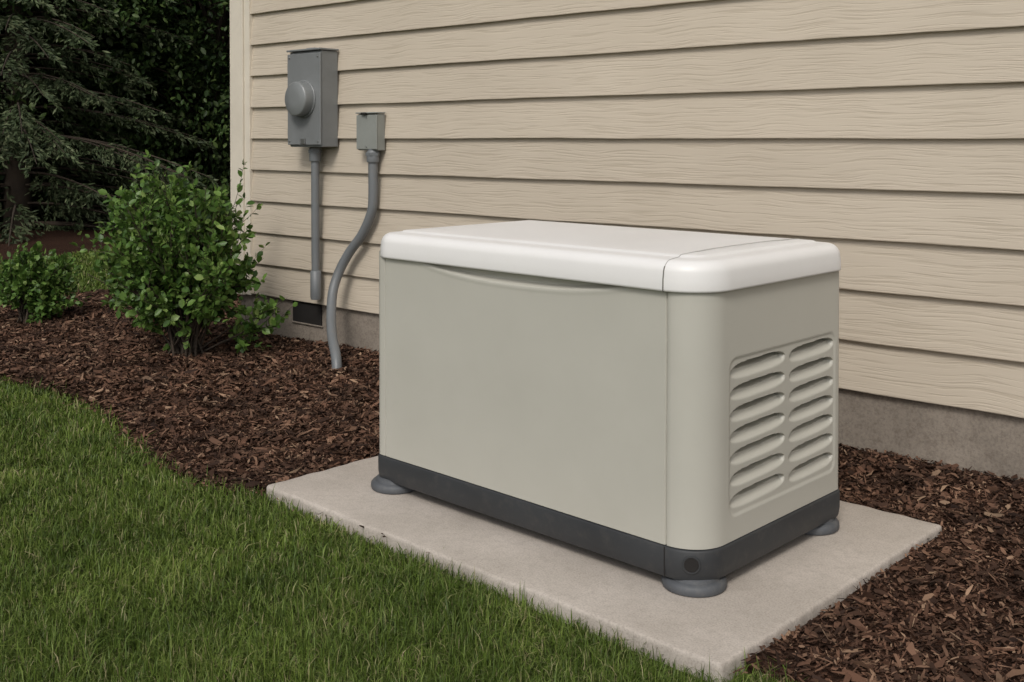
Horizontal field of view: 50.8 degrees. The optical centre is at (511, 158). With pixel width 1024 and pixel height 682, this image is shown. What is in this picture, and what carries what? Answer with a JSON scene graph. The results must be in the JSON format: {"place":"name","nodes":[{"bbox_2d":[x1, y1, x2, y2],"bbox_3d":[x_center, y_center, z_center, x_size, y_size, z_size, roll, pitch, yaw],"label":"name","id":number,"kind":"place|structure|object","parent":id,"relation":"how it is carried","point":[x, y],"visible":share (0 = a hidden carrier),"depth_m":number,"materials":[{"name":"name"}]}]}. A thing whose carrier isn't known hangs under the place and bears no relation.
{"place":"outdoors","nodes":[
{"label":"outdoors","id":0,"kind":"place"},
{"bbox_2d":[0,201,228,262],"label":"woodland floor","id":1,"kind":"structure","parent":0,"point":[60,241],"depth_m":12.19,"materials":[{"name":"soil"}]},
{"bbox_2d":[0,0,128,208],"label":"leafy tree","id":2,"kind":"object","parent":1,"relation":"on","point":[2,31],"visible":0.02,"depth_m":14.78,"materials":[{"name":"green plant"}]},
{"bbox_2d":[0,0,227,245],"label":"spruce tree","id":3,"kind":"object","parent":1,"relation":"on","point":[19,141],"visible":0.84,"depth_m":13.50,"materials":[{"name":"green plant"}]},
{"bbox_2d":[0,0,229,221],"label":"leafy tree","id":4,"kind":"object","parent":1,"relation":"on","point":[156,19],"visible":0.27,"depth_m":14.48,"materials":[{"name":"green plant"}]},
{"bbox_2d":[0,0,230,211],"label":"leafy tree","id":5,"kind":"object","parent":1,"relation":"on","point":[215,128],"visible":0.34,"depth_m":14.88,"materials":[{"name":"green plant"}]},
{"bbox_2d":[51,0,230,208],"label":"leafy tree","id":6,"kind":"object","parent":1,"relation":"on","point":[178,150],"depth_m":16.52,"materials":[{"name":"green plant"}]},
{"bbox_2d":[172,1,229,121],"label":"leafy tree","id":7,"kind":"object","parent":1,"relation":"on","point":[226,106],"visible":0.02,"depth_m":15.48,"materials":[{"name":"green plant"}]},
{"bbox_2d":[0,247,808,681],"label":"ground","id":8,"kind":"structure","parent":0,"point":[638,666],"depth_m":2.62,"materials":[{"name":"green plant"}]},
{"bbox_2d":[0,289,1023,681],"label":"mulch bed","id":9,"kind":"object","parent":8,"relation":"on","point":[848,634],"visible":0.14,"depth_m":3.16,"materials":[{"name":"wood"}]},
{"bbox_2d":[0,241,90,323],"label":"shrub","id":10,"kind":"object","parent":9,"relation":"on","point":[32,288],"visible":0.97,"depth_m":6.69,"materials":[{"name":"green plant"}]},
{"bbox_2d":[70,149,297,357],"bbox_3d":[-1.791,0.519,5.769,1.188,1.131,1.071,1,1,44],"label":"shrub","id":11,"kind":"object","parent":9,"relation":"on","point":[180,278],"visible":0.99,"depth_m":5.57,"materials":[{"name":"green plant"}]},
{"bbox_2d":[266,456,941,681],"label":"concrete pad","id":12,"kind":"object","parent":9,"relation":"on","point":[767,598],"visible":0.55,"depth_m":2.82,"materials":[{"name":"grey concrete"}]},
{"bbox_2d":[371,220,840,596],"bbox_3d":[0.245,0.644,3.292,1.299,0.836,0.767,1,1,44],"label":"standby generator","id":13,"kind":"object","parent":12,"relation":"on","point":[664,403],"visible":1,"depth_m":2.90,"materials":[{"name":"paint"}]},
{"bbox_2d":[241,294,1023,481],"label":"foundation","id":14,"kind":"object","parent":8,"relation":"on","point":[976,440],"depth_m":3.85,"materials":[{"name":"concrete"}]},
{"bbox_2d":[293,300,321,325],"bbox_3d":[-1.164,0.879,6.131,0.260,0.118,0.008,1,1,42],"label":"foundation vent","id":15,"kind":"object","parent":14,"relation":"attached to","point":[307,312],"visible":1,"depth_m":6.12,"materials":[{"name":"metal"}]},
{"bbox_2d":[292,321,322,327],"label":"foundation vent sill","id":16,"kind":"structure","parent":15,"relation":"attached to","point":[307,324],"depth_m":6.12,"materials":[{"name":"grey concrete"}]},
{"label":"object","id":17,"kind":"object","parent":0,"visible":0},
{"bbox_2d":[230,0,245,294],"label":"corner trim","id":18,"kind":"structure","parent":17,"relation":"attached to","point":[237,82],"depth_m":6.49,"materials":[{"name":"paint"}]},
{"bbox_2d":[250,0,1023,417],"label":"siding","id":19,"kind":"object","parent":17,"relation":"attached to","point":[878,144],"visible":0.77,"depth_m":4.35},
{"bbox_2d":[244,0,253,294],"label":"corner trim channel","id":20,"kind":"object","parent":19,"relation":"attached to","point":[248,78],"visible":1,"depth_m":6.45,"materials":[{"name":"paint"}]},
{"bbox_2d":[285,47,338,146],"bbox_3d":[-1.122,-0.334,5.920,0.302,0.546,0.194,1,1,42],"label":"electric meter box","id":21,"kind":"object","parent":19,"relation":"attached to","point":[311,98],"visible":1,"depth_m":5.85,"materials":[{"name":"grey metal"}]},
{"bbox_2d":[308,147,321,299],"bbox_3d":[-1.088,0.361,5.964,0.074,0.842,0.064,1,1,42],"label":"electrical conduit","id":22,"kind":"object","parent":19,"relation":"attached to","point":[315,271],"visible":1,"depth_m":5.94,"materials":[{"name":"plastic"}]},
{"bbox_2d":[355,112,385,150],"bbox_3d":[-0.748,-0.141,5.670,0.166,0.201,0.077,1,1,42],"label":"junction box","id":23,"kind":"object","parent":19,"relation":"attached to","point":[370,128],"visible":1,"depth_m":5.64,"materials":[{"name":"grey metal"}]},
{"bbox_2d":[326,149,380,371],"bbox_3d":[-0.902,0.550,5.546,0.304,1.194,0.484,0,1,22],"label":"electrical conduit","id":24,"kind":"object","parent":23,"relation":"attached to","point":[373,157],"visible":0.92,"depth_m":5.65,"materials":[{"name":"plastic"}]},
{"bbox_3d":[1.012,-0.641,9.576,0.028,2.796,7.900,1,1,42],"label":"siding end wall","id":25,"kind":"object","parent":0,"visible":0},
{"bbox_2d":[230,43,230,188],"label":"corner trim side","id":26,"kind":"structure","parent":25,"relation":"attached to","point":[230,115],"depth_m":6.55,"materials":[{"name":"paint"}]}
]}

